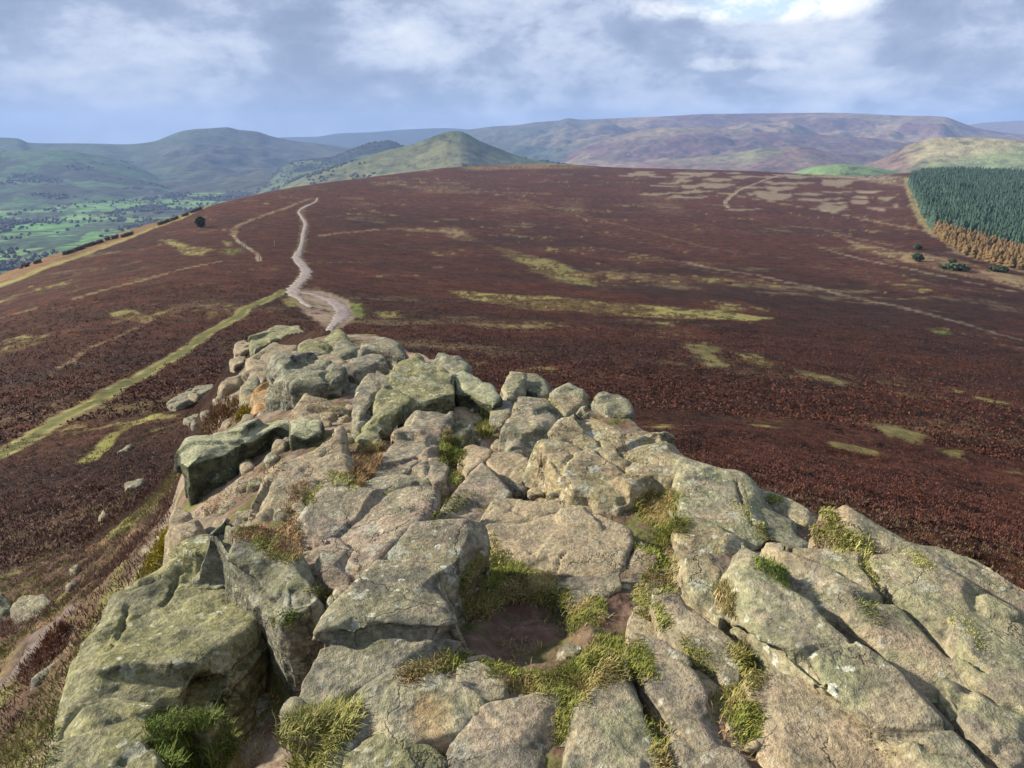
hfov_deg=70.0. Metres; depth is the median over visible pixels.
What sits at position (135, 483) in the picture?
boulder
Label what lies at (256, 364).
boulder
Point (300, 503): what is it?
stone
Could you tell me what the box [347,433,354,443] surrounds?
stone
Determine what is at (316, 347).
boulder
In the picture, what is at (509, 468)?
rock slab
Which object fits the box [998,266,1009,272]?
tree
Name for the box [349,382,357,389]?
stone
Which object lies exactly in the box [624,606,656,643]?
boulder
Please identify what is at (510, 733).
rock slab
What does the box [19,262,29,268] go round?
stone wall
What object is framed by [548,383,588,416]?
boulder
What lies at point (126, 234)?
stone wall
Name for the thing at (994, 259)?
larch
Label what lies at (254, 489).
stone
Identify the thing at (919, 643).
rock slab
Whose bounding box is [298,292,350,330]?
path
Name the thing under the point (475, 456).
boulder
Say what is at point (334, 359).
boulder
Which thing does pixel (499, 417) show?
boulder
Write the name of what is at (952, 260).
tree
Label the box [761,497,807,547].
rock slab
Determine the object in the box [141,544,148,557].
boulder
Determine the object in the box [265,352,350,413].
boulder
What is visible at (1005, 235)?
spruce
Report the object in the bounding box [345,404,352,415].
stone
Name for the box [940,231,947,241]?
larch
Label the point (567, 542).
rock slab
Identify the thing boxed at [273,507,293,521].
stone
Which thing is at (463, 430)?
boulder
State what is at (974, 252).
larch
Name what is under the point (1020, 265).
larch
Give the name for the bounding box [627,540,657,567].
boulder
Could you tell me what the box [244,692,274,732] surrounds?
boulder
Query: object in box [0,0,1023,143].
sky
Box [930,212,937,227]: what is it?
spruce
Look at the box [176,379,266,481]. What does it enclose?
bracken
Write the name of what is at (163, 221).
stone wall
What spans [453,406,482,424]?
boulder
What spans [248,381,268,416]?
boulder
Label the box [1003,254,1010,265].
larch
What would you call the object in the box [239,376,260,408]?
boulder
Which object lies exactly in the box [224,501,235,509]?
stone
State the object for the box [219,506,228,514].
stone
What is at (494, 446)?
stone
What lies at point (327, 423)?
stone
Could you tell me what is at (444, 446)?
grass tuft
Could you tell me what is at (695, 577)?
rock slab
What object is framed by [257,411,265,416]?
stone
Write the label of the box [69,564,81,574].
boulder
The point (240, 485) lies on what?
stone
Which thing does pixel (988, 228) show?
spruce
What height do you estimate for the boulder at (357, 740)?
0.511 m
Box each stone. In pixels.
[188,393,199,401]
[190,421,198,431]
[200,410,211,422]
[203,505,217,517]
[212,397,221,405]
[213,520,220,525]
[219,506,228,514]
[224,422,231,428]
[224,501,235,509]
[234,481,247,496]
[235,510,248,524]
[239,461,254,475]
[240,414,254,423]
[247,478,260,493]
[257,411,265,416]
[263,453,279,467]
[271,439,288,454]
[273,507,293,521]
[287,515,298,527]
[292,501,305,511]
[320,411,335,421]
[322,420,331,427]
[326,594,340,609]
[332,585,349,594]
[336,406,349,416]
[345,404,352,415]
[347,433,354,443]
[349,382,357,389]
[448,473,461,496]
[466,655,493,661]
[474,431,481,445]
[491,439,498,450]
[509,483,527,499]
[526,487,544,500]
[556,644,581,660]
[726,719,745,737]
[743,740,759,754]
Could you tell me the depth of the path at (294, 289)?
204.54 m
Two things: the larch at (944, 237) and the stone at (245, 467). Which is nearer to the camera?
the stone at (245, 467)
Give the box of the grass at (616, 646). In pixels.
[2,396,990,767]
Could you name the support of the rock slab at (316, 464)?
on the moorland ground at (480, 638)
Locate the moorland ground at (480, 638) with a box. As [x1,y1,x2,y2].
[0,164,1023,767]
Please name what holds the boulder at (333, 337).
on the moorland ground at (480, 638)
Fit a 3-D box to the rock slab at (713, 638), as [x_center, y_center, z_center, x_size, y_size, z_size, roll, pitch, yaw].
[0.674,1.057,2.676,0.249,0.358,0.686,-9,21,-25]
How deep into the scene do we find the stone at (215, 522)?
5.45 m
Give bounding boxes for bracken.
[16,620,69,681]
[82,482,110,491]
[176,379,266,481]
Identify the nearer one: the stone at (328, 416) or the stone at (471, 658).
the stone at (471, 658)
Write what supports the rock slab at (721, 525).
on the moorland ground at (480, 638)
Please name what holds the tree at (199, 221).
on the moorland ground at (480, 638)
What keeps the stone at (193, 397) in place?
on the moorland ground at (480, 638)
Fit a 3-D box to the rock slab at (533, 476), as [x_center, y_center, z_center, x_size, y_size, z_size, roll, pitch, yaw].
[0.302,0.941,4.983,0.518,0.690,1.334,-10,21,-26]
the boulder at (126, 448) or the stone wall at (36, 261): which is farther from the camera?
the stone wall at (36, 261)
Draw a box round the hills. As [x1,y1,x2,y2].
[0,113,1023,273]
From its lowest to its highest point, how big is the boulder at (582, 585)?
0.356 m
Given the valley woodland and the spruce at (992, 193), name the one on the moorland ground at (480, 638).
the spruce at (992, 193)
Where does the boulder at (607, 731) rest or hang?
on the moorland ground at (480, 638)
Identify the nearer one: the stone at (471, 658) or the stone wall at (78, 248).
the stone at (471, 658)
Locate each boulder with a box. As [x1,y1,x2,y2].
[0,593,11,619]
[10,594,52,623]
[30,660,57,689]
[44,735,168,767]
[53,697,243,767]
[54,534,269,738]
[65,581,76,591]
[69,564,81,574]
[98,510,107,524]
[117,445,132,454]
[124,478,146,491]
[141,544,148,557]
[163,507,207,564]
[166,384,213,410]
[174,419,288,505]
[183,414,197,426]
[191,518,325,696]
[217,368,244,398]
[229,355,245,372]
[233,340,248,357]
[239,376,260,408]
[241,342,297,383]
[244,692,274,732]
[248,325,303,355]
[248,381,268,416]
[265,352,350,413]
[289,418,324,450]
[291,393,351,422]
[298,339,332,355]
[317,354,345,364]
[322,709,368,767]
[324,329,350,346]
[330,340,359,359]
[342,354,389,385]
[342,733,447,767]
[351,371,389,439]
[352,662,484,755]
[355,353,455,450]
[358,337,408,369]
[412,458,449,509]
[431,352,472,373]
[448,420,474,458]
[453,370,502,418]
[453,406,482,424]
[456,444,492,482]
[456,661,509,703]
[489,400,512,432]
[500,371,527,404]
[526,373,551,399]
[535,406,680,515]
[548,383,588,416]
[553,571,621,615]
[560,653,659,767]
[589,391,634,420]
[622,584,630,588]
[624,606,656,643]
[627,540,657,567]
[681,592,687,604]
[694,669,720,697]
[759,488,815,529]
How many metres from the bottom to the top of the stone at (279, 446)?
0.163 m
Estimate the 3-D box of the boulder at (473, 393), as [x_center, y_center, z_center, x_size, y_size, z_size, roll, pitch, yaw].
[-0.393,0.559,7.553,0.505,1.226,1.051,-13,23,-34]
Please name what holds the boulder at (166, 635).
on the moorland ground at (480, 638)
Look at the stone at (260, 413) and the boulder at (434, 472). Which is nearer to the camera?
the boulder at (434, 472)
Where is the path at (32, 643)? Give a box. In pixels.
[0,602,79,689]
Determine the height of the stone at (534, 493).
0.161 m
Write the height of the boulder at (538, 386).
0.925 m
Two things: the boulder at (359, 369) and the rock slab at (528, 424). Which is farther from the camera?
the boulder at (359, 369)
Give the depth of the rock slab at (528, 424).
6.32 m
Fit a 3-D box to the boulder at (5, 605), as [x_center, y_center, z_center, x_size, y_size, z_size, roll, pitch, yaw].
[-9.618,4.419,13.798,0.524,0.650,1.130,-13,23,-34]
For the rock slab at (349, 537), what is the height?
0.797 m
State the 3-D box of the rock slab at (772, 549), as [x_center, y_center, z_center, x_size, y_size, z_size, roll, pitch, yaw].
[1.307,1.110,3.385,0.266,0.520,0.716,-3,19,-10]
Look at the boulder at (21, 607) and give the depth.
13.23 m
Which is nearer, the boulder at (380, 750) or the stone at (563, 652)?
the boulder at (380, 750)
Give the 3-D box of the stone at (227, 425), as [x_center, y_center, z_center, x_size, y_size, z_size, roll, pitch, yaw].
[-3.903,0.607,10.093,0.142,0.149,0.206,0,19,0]
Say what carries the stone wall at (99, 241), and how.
on the moorland ground at (480, 638)
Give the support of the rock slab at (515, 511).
on the moorland ground at (480, 638)
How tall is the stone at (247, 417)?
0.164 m
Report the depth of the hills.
4557.31 m
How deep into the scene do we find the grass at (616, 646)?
2.57 m
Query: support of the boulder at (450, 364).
on the moorland ground at (480, 638)
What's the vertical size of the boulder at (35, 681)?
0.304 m
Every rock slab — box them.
[248,425,355,526]
[280,518,490,765]
[287,481,440,595]
[357,474,431,490]
[371,410,457,478]
[440,462,513,518]
[444,689,566,767]
[479,498,591,525]
[485,452,528,487]
[486,506,633,578]
[498,396,563,457]
[522,440,626,515]
[624,633,727,751]
[649,588,745,695]
[658,727,750,767]
[666,456,766,555]
[669,544,721,621]
[710,545,986,767]
[739,671,892,767]
[760,542,790,568]
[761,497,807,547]
[776,545,1023,715]
[808,505,1023,625]
[937,680,1023,767]
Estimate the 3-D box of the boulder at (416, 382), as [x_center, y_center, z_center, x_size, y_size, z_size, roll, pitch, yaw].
[-0.954,0.671,7.262,0.965,1.430,2.317,0,19,0]
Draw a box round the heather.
[0,164,1023,589]
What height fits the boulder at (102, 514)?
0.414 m
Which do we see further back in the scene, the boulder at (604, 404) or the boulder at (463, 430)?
the boulder at (604, 404)
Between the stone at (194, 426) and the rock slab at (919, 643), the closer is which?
the rock slab at (919, 643)
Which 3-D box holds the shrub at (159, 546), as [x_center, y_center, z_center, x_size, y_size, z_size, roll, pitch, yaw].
[-3.215,1.580,6.652,0.571,0.649,0.646,0,19,0]
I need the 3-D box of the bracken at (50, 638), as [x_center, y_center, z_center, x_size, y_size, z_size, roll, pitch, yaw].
[-5.132,2.924,8.139,0.683,0.580,0.589,0,19,0]
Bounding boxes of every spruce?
[908,165,1023,228]
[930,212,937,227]
[986,222,990,235]
[1003,228,1008,240]
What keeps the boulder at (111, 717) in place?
on the moorland ground at (480, 638)
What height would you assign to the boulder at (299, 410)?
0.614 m
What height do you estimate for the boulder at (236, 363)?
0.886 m
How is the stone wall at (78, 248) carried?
on the moorland ground at (480, 638)
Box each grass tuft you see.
[138,701,245,767]
[229,511,306,565]
[272,687,374,767]
[348,439,387,486]
[436,424,467,485]
[454,547,574,620]
[476,406,494,437]
[632,485,693,546]
[807,506,879,558]
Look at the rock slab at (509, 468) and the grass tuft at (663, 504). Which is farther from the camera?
the rock slab at (509, 468)
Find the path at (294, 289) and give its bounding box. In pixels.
[286,198,317,307]
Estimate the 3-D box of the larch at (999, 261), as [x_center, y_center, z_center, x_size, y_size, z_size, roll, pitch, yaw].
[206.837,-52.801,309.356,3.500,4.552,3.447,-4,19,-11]
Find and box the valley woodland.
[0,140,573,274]
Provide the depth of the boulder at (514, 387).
8.12 m
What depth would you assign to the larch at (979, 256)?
323.49 m
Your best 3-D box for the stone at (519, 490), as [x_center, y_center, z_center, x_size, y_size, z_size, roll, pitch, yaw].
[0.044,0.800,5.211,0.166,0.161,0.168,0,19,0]
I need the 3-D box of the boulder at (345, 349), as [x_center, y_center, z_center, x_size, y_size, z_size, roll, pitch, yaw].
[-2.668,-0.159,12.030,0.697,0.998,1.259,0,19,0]
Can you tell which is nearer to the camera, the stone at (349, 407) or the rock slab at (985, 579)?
the rock slab at (985, 579)
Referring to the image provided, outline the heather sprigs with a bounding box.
[0,279,1023,767]
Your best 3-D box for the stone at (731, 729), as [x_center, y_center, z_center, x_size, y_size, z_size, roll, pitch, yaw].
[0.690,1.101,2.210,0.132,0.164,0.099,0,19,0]
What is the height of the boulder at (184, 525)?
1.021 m
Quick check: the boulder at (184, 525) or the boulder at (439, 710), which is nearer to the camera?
the boulder at (439, 710)
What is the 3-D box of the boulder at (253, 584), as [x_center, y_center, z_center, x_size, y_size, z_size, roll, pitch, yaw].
[-1.279,1.230,3.855,1.233,0.873,0.530,15,24,37]
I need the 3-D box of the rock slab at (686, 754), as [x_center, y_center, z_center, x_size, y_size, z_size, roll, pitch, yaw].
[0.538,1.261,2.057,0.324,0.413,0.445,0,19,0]
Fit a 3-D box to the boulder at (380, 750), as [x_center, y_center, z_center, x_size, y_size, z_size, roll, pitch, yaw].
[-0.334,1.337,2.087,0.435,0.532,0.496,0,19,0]
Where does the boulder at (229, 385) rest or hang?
on the moorland ground at (480, 638)
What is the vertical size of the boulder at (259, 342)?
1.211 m
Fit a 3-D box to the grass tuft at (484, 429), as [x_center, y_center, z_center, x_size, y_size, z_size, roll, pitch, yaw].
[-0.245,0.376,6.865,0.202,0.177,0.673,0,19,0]
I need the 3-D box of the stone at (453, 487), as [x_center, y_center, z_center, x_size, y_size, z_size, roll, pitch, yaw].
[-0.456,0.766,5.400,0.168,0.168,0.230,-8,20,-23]
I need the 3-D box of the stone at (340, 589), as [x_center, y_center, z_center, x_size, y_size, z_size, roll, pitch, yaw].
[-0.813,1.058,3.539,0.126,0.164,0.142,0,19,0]
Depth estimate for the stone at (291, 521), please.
4.70 m
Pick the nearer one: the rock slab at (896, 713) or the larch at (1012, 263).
the rock slab at (896, 713)
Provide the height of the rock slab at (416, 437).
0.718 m
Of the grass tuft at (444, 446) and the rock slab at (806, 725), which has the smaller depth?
the rock slab at (806, 725)
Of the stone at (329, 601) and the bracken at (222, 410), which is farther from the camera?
the bracken at (222, 410)
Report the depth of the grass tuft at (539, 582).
3.35 m
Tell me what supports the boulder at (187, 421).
on the moorland ground at (480, 638)
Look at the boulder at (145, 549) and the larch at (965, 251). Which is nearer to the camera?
the boulder at (145, 549)
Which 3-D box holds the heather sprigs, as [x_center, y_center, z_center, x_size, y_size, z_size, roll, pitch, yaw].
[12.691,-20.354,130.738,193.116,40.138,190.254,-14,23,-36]
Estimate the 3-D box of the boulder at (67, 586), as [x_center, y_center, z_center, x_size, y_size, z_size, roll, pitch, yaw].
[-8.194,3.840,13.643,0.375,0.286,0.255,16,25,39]
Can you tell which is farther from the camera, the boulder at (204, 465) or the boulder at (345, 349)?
the boulder at (345, 349)
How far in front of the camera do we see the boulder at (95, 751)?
2.40 m
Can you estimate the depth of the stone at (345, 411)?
7.62 m
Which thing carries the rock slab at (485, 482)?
on the moorland ground at (480, 638)
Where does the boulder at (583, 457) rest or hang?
on the moorland ground at (480, 638)
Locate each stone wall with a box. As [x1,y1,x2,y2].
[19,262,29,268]
[32,259,41,263]
[62,249,74,254]
[72,245,84,251]
[83,241,94,247]
[94,239,103,244]
[120,231,133,237]
[157,218,170,224]
[189,207,202,212]
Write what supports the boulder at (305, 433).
on the moorland ground at (480, 638)
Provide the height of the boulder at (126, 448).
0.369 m
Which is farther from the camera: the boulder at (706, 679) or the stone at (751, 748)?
the boulder at (706, 679)
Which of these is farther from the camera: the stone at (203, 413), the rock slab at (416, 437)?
the stone at (203, 413)
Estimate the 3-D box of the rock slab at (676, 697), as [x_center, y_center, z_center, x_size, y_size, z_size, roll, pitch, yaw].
[0.531,1.150,2.377,0.264,0.413,0.607,-2,19,-6]
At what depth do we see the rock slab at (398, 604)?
2.75 m
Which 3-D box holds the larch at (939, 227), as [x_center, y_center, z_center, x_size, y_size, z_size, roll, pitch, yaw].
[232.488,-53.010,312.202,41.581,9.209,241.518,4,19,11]
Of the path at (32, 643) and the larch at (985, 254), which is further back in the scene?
the larch at (985, 254)
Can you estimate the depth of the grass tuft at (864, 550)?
3.08 m
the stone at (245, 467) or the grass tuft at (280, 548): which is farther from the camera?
the stone at (245, 467)
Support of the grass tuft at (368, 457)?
on the moorland ground at (480, 638)
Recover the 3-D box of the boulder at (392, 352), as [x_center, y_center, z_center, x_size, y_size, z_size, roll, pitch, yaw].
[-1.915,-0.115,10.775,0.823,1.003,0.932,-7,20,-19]
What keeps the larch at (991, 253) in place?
on the moorland ground at (480, 638)
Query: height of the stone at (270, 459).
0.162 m
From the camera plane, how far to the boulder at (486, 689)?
2.45 m
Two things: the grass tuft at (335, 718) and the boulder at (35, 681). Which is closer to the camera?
the grass tuft at (335, 718)
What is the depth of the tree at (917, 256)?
305.34 m
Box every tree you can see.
[194,216,205,227]
[911,252,924,261]
[913,244,922,249]
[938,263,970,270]
[949,258,956,262]
[988,266,999,271]
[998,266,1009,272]
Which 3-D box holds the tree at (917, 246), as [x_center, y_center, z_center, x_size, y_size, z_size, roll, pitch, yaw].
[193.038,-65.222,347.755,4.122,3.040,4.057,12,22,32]
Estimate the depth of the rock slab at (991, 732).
2.11 m
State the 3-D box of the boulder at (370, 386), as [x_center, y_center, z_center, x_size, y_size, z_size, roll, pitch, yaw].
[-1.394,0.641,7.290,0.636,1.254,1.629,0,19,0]
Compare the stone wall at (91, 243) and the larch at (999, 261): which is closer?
the stone wall at (91, 243)
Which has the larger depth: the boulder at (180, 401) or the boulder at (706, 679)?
the boulder at (180, 401)
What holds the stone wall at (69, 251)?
on the moorland ground at (480, 638)
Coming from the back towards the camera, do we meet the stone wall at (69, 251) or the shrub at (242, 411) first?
the stone wall at (69, 251)
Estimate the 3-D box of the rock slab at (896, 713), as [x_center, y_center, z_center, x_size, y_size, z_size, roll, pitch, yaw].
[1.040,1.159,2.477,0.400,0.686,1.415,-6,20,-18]
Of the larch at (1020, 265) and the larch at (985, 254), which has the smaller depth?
the larch at (1020, 265)
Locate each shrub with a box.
[133,525,168,581]
[229,401,250,425]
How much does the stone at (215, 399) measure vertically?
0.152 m
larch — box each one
[932,220,987,237]
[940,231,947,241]
[961,244,969,254]
[968,245,977,256]
[976,249,982,258]
[981,246,989,259]
[984,248,994,261]
[990,253,997,263]
[994,254,1003,264]
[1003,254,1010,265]
[1006,255,1015,266]
[1016,257,1023,268]
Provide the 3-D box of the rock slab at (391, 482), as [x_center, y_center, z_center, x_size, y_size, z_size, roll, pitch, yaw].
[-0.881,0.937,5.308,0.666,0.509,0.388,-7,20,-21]
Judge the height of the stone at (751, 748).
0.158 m
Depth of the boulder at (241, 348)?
42.35 m
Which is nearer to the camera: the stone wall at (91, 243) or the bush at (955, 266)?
the bush at (955, 266)
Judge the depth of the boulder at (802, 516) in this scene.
4.35 m
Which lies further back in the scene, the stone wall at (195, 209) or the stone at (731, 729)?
the stone wall at (195, 209)
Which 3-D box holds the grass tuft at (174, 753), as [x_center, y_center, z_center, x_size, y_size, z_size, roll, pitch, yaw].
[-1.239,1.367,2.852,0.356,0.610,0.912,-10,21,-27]
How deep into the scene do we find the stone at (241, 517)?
5.22 m
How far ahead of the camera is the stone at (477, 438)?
6.52 m
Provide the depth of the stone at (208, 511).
5.95 m
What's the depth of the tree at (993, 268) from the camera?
288.50 m
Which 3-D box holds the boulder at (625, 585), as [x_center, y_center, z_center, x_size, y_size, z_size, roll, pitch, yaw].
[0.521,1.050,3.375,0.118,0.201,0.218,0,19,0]
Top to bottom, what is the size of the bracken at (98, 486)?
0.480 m

